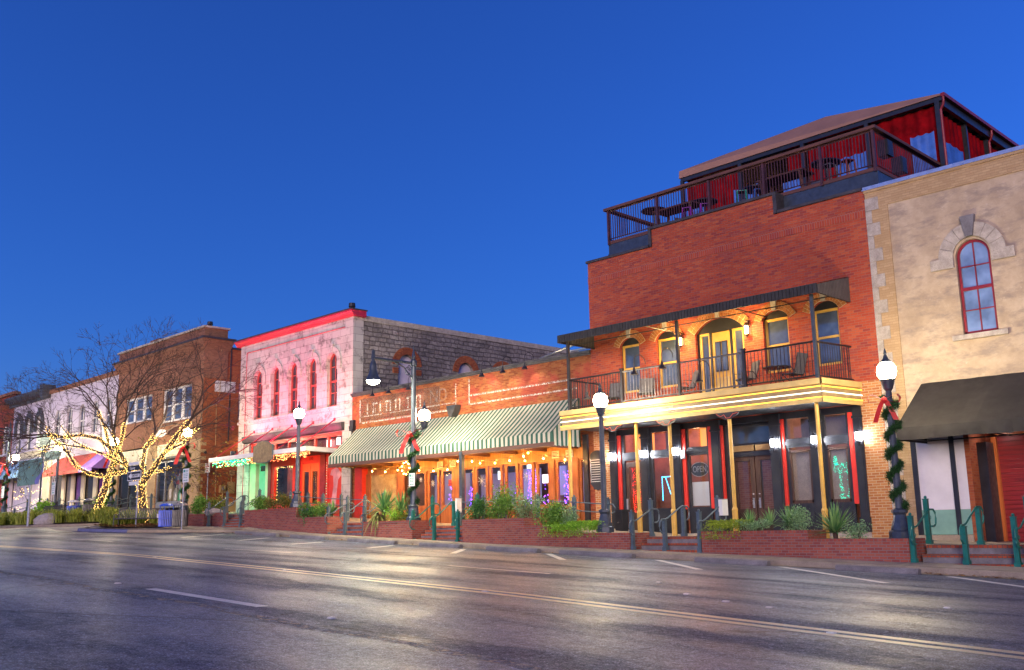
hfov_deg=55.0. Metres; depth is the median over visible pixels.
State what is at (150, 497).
handrail
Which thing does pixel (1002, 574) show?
kerb
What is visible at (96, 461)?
shop awning
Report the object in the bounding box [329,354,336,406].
window
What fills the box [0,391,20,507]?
brick building
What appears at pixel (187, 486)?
garland
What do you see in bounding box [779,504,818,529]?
shrub
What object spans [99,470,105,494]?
purple blind window
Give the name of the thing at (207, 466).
no parking sign
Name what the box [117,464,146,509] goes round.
shop window
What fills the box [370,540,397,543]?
wheel stop
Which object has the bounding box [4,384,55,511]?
pale building
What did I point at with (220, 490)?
meter box
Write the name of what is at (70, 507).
rubbish bin
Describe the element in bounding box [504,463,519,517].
folding door
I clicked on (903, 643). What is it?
road marking
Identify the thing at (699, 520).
handrail
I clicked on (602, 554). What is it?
wheel stop
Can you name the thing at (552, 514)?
shrub
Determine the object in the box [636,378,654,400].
patio chair
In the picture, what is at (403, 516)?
shrub
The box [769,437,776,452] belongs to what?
wall sconce
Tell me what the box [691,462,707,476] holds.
open sign
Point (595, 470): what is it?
notice board
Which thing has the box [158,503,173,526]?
rubbish bin
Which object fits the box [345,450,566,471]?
string lights
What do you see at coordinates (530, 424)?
striped awning
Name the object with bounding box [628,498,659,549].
handrail
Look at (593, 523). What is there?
fern
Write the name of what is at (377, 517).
yucca
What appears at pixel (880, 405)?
ribbon bow
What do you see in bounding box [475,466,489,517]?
folding door
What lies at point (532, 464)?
folding door
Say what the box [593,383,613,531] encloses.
street lamp
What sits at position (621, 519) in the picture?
ash bin
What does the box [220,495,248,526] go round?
handrail
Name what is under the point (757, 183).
vinyl window
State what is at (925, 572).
fallen leaves
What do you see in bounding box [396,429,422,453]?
ribbon bow
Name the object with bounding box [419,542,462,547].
wheel stop
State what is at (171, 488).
bottle
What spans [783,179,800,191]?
vinyl window
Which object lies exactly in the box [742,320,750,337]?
carriage lantern
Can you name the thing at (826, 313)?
window
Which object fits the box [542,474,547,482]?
lit sign
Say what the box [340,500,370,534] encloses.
handrail
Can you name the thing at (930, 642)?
road marking
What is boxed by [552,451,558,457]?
notice plate
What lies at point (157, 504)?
shop window
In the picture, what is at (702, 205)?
bar stool
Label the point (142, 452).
fairy lights
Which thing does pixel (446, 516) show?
door
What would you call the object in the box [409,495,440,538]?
handrail
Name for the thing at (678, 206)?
picnic table
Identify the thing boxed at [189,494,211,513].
shrub
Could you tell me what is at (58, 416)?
window
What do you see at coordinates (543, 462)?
folding door
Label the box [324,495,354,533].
handrail
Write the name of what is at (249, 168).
sky
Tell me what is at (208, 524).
handrail
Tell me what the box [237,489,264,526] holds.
handrail
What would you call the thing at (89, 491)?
shop window
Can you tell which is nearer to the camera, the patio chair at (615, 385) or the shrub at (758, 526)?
the shrub at (758, 526)
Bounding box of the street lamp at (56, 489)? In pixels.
[52,442,60,508]
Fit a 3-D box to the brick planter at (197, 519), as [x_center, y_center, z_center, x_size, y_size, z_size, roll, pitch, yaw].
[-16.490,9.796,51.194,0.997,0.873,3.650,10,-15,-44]
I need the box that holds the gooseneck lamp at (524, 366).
[521,352,533,368]
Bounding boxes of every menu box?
[455,498,461,511]
[718,499,727,515]
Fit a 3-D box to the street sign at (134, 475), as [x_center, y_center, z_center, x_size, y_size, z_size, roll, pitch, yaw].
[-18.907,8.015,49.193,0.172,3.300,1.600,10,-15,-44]
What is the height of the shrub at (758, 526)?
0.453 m
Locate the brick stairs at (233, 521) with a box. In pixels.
[219,515,243,529]
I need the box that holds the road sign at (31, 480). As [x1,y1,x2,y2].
[17,458,43,525]
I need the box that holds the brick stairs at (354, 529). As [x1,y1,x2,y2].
[331,523,361,535]
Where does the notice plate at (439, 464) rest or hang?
attached to the brick restaurant
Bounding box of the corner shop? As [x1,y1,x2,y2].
[112,325,240,509]
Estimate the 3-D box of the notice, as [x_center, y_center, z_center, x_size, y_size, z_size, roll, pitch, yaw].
[5.864,4.108,33.748,0.025,0.280,0.190,10,-15,-44]
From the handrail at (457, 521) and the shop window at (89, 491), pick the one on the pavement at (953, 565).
the handrail at (457, 521)
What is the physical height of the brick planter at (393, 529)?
0.962 m
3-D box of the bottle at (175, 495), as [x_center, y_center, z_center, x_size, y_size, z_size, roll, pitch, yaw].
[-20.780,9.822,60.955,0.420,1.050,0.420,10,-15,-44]
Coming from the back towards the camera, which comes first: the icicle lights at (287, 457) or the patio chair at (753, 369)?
the icicle lights at (287, 457)
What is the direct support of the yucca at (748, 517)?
in the brick planter at (794, 543)
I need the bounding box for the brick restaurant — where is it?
[328,350,595,525]
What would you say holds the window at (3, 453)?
in the brick building at (5, 396)
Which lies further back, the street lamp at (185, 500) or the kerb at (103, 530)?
the street lamp at (185, 500)
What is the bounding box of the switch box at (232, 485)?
[227,482,234,492]
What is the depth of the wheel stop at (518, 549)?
31.68 m
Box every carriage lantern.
[679,332,683,349]
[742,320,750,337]
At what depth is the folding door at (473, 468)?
41.71 m
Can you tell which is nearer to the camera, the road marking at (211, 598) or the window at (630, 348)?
the road marking at (211, 598)
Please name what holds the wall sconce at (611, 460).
attached to the brick building at (720, 425)
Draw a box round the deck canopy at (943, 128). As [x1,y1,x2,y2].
[679,92,1019,216]
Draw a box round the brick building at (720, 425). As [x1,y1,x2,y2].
[559,187,892,537]
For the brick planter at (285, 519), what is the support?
on the pavement at (953, 565)
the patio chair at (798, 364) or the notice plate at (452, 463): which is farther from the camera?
the notice plate at (452, 463)
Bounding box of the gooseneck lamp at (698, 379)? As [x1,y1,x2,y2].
[695,360,709,381]
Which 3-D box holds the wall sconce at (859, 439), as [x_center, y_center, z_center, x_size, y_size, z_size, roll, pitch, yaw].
[10.299,3.053,29.205,0.215,0.500,0.150,10,-15,-44]
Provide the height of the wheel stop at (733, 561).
0.125 m
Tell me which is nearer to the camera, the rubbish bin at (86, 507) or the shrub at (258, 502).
the shrub at (258, 502)
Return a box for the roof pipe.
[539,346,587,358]
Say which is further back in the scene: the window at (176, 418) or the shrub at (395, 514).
the window at (176, 418)
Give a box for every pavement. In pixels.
[8,510,1023,551]
[90,526,241,528]
[238,527,1023,570]
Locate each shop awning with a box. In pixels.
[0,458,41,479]
[42,453,97,476]
[78,450,112,472]
[896,372,1023,443]
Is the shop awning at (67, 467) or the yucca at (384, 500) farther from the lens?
the shop awning at (67, 467)
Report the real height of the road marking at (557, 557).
0.083 m
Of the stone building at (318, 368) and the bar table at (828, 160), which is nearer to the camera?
the bar table at (828, 160)
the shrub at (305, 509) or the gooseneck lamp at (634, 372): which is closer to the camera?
the gooseneck lamp at (634, 372)
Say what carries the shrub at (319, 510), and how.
in the brick planter at (285, 519)
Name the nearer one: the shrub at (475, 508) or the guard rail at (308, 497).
the shrub at (475, 508)
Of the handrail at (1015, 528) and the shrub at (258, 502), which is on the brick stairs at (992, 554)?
the handrail at (1015, 528)
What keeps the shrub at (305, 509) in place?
in the brick planter at (285, 519)
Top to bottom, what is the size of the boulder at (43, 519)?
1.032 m
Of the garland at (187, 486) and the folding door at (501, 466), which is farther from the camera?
the garland at (187, 486)
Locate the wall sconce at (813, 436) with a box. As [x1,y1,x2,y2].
[810,433,817,449]
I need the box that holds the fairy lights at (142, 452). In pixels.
[35,421,199,519]
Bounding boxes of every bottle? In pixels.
[167,478,175,500]
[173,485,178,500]
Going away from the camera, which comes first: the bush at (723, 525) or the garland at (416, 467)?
the bush at (723, 525)
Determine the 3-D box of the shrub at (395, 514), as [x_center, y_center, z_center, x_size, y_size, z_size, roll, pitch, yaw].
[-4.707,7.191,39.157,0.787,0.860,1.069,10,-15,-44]
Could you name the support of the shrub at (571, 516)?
in the brick planter at (516, 531)
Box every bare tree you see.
[0,314,237,509]
[0,317,270,522]
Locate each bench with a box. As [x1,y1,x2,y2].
[38,505,67,513]
[112,508,165,527]
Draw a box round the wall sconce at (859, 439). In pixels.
[854,429,862,445]
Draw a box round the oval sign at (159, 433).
[151,417,183,436]
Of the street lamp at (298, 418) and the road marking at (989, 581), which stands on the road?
the road marking at (989, 581)
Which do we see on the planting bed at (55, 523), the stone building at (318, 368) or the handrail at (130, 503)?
the handrail at (130, 503)
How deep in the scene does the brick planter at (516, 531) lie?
33.35 m
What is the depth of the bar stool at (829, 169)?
32.32 m
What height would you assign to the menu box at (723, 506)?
0.490 m
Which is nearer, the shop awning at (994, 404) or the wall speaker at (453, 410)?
the shop awning at (994, 404)
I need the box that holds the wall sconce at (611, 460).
[607,451,613,464]
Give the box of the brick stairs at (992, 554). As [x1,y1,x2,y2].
[922,544,1023,566]
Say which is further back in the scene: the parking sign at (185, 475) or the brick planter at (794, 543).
the parking sign at (185, 475)
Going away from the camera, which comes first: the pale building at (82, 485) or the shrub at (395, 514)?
the shrub at (395, 514)
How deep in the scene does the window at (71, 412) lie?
74.21 m
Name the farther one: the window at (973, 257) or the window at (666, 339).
the window at (666, 339)
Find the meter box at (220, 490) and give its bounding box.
[219,485,225,492]
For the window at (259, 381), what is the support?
in the stone building at (318, 368)
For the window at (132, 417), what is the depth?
65.90 m
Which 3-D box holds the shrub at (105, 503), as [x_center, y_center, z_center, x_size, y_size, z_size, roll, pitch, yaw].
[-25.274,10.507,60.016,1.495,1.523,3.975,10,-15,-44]
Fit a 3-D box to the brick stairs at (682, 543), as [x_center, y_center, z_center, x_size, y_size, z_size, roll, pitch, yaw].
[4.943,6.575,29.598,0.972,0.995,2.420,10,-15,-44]
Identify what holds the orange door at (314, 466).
in the stone building at (318, 368)
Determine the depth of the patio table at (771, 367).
30.75 m
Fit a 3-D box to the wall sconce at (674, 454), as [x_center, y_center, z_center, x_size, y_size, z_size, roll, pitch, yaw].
[5.585,4.064,33.914,0.215,0.500,0.150,10,-15,-44]
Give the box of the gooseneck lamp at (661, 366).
[658,348,672,368]
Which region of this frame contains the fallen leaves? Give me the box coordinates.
[221,526,1020,578]
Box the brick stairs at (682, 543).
[641,536,697,552]
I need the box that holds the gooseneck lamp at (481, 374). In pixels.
[478,361,490,376]
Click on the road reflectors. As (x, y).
(488, 591)
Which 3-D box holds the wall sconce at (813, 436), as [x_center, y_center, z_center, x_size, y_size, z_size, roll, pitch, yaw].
[9.292,3.269,30.211,0.215,0.500,0.150,10,-15,-44]
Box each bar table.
[641,206,663,225]
[694,197,716,210]
[742,184,769,195]
[810,157,839,179]
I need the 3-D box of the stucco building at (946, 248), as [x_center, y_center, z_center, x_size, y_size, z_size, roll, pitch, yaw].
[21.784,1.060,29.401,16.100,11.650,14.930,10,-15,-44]
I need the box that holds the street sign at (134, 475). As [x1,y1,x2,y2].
[127,461,140,526]
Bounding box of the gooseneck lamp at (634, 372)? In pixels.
[630,354,645,374]
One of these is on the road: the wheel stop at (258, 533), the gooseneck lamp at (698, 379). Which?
the wheel stop at (258, 533)
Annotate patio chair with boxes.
[604,383,620,403]
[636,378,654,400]
[675,370,697,394]
[733,360,760,387]
[779,352,806,380]
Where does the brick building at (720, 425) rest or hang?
on the terrace pavement at (357, 520)
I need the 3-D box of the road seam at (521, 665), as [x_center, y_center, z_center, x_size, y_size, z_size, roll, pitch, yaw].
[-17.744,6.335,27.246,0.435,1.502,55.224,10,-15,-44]
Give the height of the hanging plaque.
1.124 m
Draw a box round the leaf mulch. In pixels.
[94,522,157,526]
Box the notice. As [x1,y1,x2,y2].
[680,450,685,458]
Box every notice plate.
[437,461,442,467]
[450,460,455,466]
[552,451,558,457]
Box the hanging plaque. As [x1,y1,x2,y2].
[253,440,273,463]
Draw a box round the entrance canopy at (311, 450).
[208,418,336,462]
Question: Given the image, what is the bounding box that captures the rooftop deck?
[603,124,940,254]
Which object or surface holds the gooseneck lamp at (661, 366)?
attached to the brick building at (720, 425)
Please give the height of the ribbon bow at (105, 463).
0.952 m
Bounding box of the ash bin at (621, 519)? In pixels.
[614,509,628,530]
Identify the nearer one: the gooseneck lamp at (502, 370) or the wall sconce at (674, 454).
the wall sconce at (674, 454)
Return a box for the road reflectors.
[61,550,951,633]
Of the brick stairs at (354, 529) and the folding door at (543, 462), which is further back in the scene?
the brick stairs at (354, 529)
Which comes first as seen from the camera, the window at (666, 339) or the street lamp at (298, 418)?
the window at (666, 339)
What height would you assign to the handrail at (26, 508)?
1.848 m
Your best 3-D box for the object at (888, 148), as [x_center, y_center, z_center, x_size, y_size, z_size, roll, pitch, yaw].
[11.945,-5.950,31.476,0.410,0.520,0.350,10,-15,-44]
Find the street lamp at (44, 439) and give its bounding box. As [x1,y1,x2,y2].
[36,432,59,501]
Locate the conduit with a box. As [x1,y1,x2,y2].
[215,350,232,498]
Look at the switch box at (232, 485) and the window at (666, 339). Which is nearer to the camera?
the window at (666, 339)
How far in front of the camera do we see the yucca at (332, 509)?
42.50 m
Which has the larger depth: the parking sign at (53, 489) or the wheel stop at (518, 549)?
the parking sign at (53, 489)
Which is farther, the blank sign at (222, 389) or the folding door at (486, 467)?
the blank sign at (222, 389)
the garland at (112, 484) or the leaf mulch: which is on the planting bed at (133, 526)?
the leaf mulch
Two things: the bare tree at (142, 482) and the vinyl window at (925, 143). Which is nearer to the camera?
the vinyl window at (925, 143)
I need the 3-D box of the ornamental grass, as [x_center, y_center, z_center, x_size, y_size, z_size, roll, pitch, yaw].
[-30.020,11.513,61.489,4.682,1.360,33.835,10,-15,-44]
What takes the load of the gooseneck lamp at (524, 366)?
attached to the brick restaurant
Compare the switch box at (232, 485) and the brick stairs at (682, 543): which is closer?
the brick stairs at (682, 543)
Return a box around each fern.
[537,520,586,537]
[554,519,605,537]
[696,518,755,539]
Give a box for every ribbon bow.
[101,452,118,467]
[172,443,195,463]
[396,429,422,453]
[867,394,900,422]
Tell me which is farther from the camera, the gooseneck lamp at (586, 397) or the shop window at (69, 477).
the shop window at (69, 477)
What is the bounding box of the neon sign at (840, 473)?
[833,458,848,498]
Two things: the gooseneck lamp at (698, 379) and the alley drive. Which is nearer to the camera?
the gooseneck lamp at (698, 379)
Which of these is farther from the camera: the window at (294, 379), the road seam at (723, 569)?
the window at (294, 379)
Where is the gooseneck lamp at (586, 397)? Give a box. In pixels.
[584,379,598,399]
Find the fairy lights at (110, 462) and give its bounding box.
[51,411,171,509]
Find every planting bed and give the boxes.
[0,521,95,525]
[100,525,157,527]
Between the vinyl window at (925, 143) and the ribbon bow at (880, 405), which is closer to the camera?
the ribbon bow at (880, 405)
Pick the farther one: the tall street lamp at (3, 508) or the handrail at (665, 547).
the tall street lamp at (3, 508)
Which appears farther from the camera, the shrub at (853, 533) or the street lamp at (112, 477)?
the street lamp at (112, 477)
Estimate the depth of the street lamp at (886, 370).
25.09 m
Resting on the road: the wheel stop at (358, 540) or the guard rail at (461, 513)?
the wheel stop at (358, 540)
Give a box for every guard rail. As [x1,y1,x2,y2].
[289,491,368,519]
[460,495,501,525]
[503,494,615,532]
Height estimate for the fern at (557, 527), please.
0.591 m
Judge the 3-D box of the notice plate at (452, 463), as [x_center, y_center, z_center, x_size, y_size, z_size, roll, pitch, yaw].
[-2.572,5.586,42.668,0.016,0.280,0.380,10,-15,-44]
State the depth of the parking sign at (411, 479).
38.39 m
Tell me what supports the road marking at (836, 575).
on the road
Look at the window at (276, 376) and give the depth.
53.70 m
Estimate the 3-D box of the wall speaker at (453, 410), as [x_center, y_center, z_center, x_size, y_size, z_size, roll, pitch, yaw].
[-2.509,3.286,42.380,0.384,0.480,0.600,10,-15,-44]
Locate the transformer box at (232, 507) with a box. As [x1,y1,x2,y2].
[224,502,235,510]
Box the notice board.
[590,450,605,489]
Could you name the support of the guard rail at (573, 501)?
on the terrace pavement at (357, 520)
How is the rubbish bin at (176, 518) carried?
on the pavement at (202, 527)
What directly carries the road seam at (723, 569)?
on the road
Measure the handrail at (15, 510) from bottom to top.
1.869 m
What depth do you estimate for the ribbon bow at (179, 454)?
52.65 m
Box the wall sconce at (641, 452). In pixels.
[639,448,645,462]
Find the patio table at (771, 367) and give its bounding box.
[763,365,789,383]
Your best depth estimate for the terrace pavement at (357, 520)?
33.30 m
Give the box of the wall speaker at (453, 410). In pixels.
[446,405,460,416]
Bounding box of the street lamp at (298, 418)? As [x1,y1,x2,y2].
[290,401,303,506]
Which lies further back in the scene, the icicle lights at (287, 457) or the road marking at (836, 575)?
the icicle lights at (287, 457)
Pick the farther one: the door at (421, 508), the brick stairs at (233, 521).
the brick stairs at (233, 521)
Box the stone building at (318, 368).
[233,307,577,516]
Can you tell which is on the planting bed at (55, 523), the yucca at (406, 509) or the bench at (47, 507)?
the bench at (47, 507)
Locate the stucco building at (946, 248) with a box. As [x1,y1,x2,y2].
[861,145,1023,541]
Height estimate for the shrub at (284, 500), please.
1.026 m
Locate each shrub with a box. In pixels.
[30,498,54,510]
[81,496,111,518]
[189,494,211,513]
[206,494,229,512]
[249,496,269,510]
[263,491,293,508]
[296,502,321,525]
[309,500,334,516]
[382,505,404,520]
[396,511,422,523]
[464,495,493,519]
[478,481,527,518]
[511,490,544,517]
[525,496,570,526]
[559,502,579,528]
[733,518,772,530]
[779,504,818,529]
[840,519,871,538]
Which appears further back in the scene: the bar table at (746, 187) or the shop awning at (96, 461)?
the shop awning at (96, 461)
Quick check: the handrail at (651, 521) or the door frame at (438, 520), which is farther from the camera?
the door frame at (438, 520)
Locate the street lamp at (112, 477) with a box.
[107,433,118,507]
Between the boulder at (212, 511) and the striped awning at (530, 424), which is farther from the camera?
the boulder at (212, 511)
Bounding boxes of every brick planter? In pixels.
[188,514,210,525]
[244,508,342,533]
[363,520,431,538]
[462,518,648,549]
[701,530,926,562]
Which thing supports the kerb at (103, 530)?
on the road
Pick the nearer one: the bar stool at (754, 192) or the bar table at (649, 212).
the bar stool at (754, 192)
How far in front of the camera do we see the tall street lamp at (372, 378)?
39.03 m
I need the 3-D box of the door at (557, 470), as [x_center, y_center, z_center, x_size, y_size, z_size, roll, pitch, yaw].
[2.004,6.050,37.932,0.130,2.540,0.820,10,-15,-44]
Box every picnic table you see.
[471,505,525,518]
[653,200,701,222]
[756,167,813,194]
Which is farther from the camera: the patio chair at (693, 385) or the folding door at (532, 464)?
the folding door at (532, 464)
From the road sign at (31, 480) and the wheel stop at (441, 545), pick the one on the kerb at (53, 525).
the road sign at (31, 480)
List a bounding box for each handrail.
[12,498,51,512]
[24,497,64,510]
[80,495,121,508]
[95,494,135,509]
[112,493,156,509]
[205,491,233,526]
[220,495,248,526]
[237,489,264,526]
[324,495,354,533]
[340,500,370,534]
[360,492,390,535]
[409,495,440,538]
[429,501,455,539]
[454,493,484,541]
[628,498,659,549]
[659,505,689,550]
[696,495,726,552]
[906,496,936,562]
[959,506,985,564]
[1010,497,1023,566]
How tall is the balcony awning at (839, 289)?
0.820 m
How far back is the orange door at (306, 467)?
50.57 m
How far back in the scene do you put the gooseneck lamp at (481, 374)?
40.83 m
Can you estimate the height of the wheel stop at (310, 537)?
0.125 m
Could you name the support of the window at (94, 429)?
in the pale building at (82, 485)
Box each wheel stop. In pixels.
[234,531,278,536]
[290,535,328,539]
[347,538,372,542]
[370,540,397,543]
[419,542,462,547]
[486,546,540,552]
[559,550,635,557]
[694,557,770,565]
[835,565,920,574]
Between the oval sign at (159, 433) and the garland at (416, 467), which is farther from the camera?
the oval sign at (159, 433)
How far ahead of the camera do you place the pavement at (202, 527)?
47.86 m
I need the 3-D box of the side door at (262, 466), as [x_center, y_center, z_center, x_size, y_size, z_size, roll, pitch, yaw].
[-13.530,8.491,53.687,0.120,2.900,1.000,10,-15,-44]
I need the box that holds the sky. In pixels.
[0,0,1023,393]
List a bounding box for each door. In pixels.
[259,464,265,497]
[302,464,310,507]
[310,463,318,506]
[441,469,452,522]
[465,467,474,519]
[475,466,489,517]
[489,465,503,518]
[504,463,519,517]
[519,462,535,517]
[536,461,549,507]
[555,459,569,506]
[711,330,732,390]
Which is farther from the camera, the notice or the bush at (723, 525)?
the notice
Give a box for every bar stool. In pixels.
[681,206,693,217]
[700,203,706,212]
[736,190,746,201]
[752,188,760,197]
[823,162,837,179]
[839,158,856,176]
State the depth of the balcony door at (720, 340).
33.29 m
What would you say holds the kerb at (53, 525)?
on the road
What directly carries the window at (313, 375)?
in the stone building at (318, 368)
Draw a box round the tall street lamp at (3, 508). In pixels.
[0,422,19,515]
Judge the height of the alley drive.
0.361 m
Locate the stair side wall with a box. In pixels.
[210,513,227,525]
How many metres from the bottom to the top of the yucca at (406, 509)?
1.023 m
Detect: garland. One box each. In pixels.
[0,465,11,506]
[107,458,117,503]
[179,445,191,498]
[406,426,420,504]
[877,391,909,510]
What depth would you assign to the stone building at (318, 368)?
51.84 m
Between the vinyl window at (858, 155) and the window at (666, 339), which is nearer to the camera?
the window at (666, 339)
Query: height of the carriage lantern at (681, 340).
0.630 m
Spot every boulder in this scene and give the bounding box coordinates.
[33,513,61,524]
[204,508,222,515]
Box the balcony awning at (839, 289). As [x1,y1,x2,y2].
[557,277,850,348]
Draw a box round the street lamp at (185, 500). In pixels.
[179,426,191,512]
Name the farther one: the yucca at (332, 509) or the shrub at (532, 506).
the yucca at (332, 509)
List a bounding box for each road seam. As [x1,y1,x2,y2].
[0,571,538,669]
[336,545,1023,589]
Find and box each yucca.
[319,500,345,517]
[361,512,390,535]
[364,489,397,517]
[384,489,409,514]
[393,501,424,520]
[739,510,763,529]
[760,507,782,530]
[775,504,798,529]
[811,501,855,538]
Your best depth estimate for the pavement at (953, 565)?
25.76 m
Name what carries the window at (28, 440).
in the pale building at (12, 497)
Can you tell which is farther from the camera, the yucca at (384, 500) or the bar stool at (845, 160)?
the yucca at (384, 500)
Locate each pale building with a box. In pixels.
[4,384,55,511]
[41,370,143,510]
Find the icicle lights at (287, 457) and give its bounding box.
[247,451,309,460]
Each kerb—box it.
[0,523,99,528]
[73,528,130,532]
[127,529,1023,579]
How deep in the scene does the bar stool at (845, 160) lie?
31.96 m
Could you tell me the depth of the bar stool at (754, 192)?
34.58 m
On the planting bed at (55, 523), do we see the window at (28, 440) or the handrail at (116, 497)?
the handrail at (116, 497)
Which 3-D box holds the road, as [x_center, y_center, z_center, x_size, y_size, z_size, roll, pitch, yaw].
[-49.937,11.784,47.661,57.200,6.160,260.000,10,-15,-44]
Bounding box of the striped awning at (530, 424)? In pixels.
[328,398,580,467]
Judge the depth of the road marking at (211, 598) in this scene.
15.00 m
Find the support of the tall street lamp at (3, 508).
on the planting bed at (55, 523)
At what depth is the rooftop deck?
32.72 m
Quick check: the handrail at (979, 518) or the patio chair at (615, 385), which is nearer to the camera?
the handrail at (979, 518)
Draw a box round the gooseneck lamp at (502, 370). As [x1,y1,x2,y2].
[500,357,511,372]
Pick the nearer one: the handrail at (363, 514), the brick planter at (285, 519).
the handrail at (363, 514)
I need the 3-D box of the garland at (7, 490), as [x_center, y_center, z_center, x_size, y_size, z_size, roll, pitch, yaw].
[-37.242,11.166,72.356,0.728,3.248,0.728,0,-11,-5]
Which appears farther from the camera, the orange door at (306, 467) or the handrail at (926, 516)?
the orange door at (306, 467)
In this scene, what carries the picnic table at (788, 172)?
on the rooftop deck
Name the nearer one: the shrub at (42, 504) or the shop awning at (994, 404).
the shop awning at (994, 404)
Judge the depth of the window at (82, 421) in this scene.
72.58 m
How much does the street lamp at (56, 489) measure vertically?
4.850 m
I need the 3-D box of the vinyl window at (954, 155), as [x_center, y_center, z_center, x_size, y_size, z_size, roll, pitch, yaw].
[15.657,-5.676,34.625,1.700,2.100,0.029,10,-15,-44]
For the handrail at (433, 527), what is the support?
on the brick stairs at (445, 533)
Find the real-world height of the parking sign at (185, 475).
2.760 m
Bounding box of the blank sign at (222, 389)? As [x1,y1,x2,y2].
[215,381,235,392]
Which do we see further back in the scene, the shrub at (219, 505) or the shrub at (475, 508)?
the shrub at (219, 505)
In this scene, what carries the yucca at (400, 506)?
in the brick planter at (393, 529)
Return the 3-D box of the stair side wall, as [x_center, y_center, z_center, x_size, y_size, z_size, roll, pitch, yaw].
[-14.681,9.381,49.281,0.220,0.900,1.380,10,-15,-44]
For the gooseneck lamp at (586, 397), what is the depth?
33.97 m
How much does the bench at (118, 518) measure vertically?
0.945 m
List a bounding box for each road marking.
[7,546,1023,654]
[7,547,1023,658]
[148,588,265,606]
[458,566,550,573]
[547,554,565,559]
[656,560,698,568]
[782,567,887,582]
[952,577,1023,586]
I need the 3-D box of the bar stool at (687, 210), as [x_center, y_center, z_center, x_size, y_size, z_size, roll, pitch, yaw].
[6.529,-4.343,36.520,0.457,0.753,0.454,-6,-12,25]
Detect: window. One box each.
[0,425,7,456]
[17,424,20,451]
[27,424,30,449]
[56,411,60,438]
[66,474,70,506]
[68,409,72,434]
[75,473,81,505]
[80,405,84,433]
[86,471,93,503]
[93,402,98,431]
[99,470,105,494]
[107,398,111,428]
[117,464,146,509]
[125,394,151,424]
[155,459,181,509]
[163,384,191,422]
[256,372,261,418]
[273,368,279,415]
[291,363,297,412]
[310,359,316,409]
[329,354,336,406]
[398,356,410,384]
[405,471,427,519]
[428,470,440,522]
[458,364,470,373]
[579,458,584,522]
[622,338,640,393]
[658,331,677,388]
[734,183,758,202]
[764,310,790,373]
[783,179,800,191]
[814,301,841,365]
[838,151,867,176]
[910,131,936,172]
[946,143,963,164]
[957,239,998,333]
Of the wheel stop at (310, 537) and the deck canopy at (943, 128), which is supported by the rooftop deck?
the deck canopy at (943, 128)
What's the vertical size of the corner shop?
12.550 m
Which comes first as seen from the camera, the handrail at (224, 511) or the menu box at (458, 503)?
the menu box at (458, 503)
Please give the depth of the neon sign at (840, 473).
29.81 m
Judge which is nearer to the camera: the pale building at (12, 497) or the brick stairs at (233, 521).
the brick stairs at (233, 521)
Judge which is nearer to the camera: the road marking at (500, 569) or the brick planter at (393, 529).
the road marking at (500, 569)
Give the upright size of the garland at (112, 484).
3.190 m
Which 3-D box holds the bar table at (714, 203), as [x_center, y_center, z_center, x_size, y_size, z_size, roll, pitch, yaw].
[7.237,-4.471,36.829,1.000,1.090,1.000,10,-15,-44]
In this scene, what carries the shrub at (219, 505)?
on the terrace pavement at (357, 520)
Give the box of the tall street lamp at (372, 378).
[366,346,429,519]
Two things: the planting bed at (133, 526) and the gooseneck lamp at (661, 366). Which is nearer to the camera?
the gooseneck lamp at (661, 366)
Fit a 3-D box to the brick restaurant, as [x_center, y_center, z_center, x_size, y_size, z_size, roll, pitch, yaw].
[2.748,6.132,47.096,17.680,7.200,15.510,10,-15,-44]
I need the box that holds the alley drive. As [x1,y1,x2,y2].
[6,526,94,530]
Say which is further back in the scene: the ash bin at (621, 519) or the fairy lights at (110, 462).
the fairy lights at (110, 462)
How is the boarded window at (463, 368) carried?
in the stone building at (318, 368)
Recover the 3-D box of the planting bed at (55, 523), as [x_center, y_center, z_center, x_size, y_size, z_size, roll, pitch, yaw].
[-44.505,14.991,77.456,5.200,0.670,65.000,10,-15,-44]
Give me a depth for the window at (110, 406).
69.25 m
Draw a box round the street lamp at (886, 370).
[877,349,908,537]
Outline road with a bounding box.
[0,526,1023,669]
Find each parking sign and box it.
[51,481,55,494]
[180,468,188,529]
[205,463,209,506]
[409,473,414,485]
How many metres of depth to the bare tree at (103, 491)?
57.58 m
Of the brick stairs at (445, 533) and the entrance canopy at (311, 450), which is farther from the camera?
the entrance canopy at (311, 450)
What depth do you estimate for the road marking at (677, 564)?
25.28 m
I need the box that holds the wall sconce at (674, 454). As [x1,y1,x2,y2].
[672,445,676,459]
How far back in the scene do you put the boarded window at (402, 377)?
50.95 m
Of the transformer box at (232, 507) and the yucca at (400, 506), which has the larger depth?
the transformer box at (232, 507)
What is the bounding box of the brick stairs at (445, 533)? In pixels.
[416,526,461,541]
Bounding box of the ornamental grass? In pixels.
[0,506,157,526]
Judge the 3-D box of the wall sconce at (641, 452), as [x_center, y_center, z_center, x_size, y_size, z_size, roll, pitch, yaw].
[4.641,4.267,34.857,0.215,0.500,0.150,10,-15,-44]
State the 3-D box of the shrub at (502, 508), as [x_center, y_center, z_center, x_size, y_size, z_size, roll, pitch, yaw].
[-0.226,5.965,35.149,1.002,1.485,2.120,10,-15,-44]
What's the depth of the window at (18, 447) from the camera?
81.74 m
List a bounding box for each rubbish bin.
[66,500,80,512]
[82,498,96,517]
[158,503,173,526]
[172,502,188,526]
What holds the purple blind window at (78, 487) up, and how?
in the pale building at (82, 485)

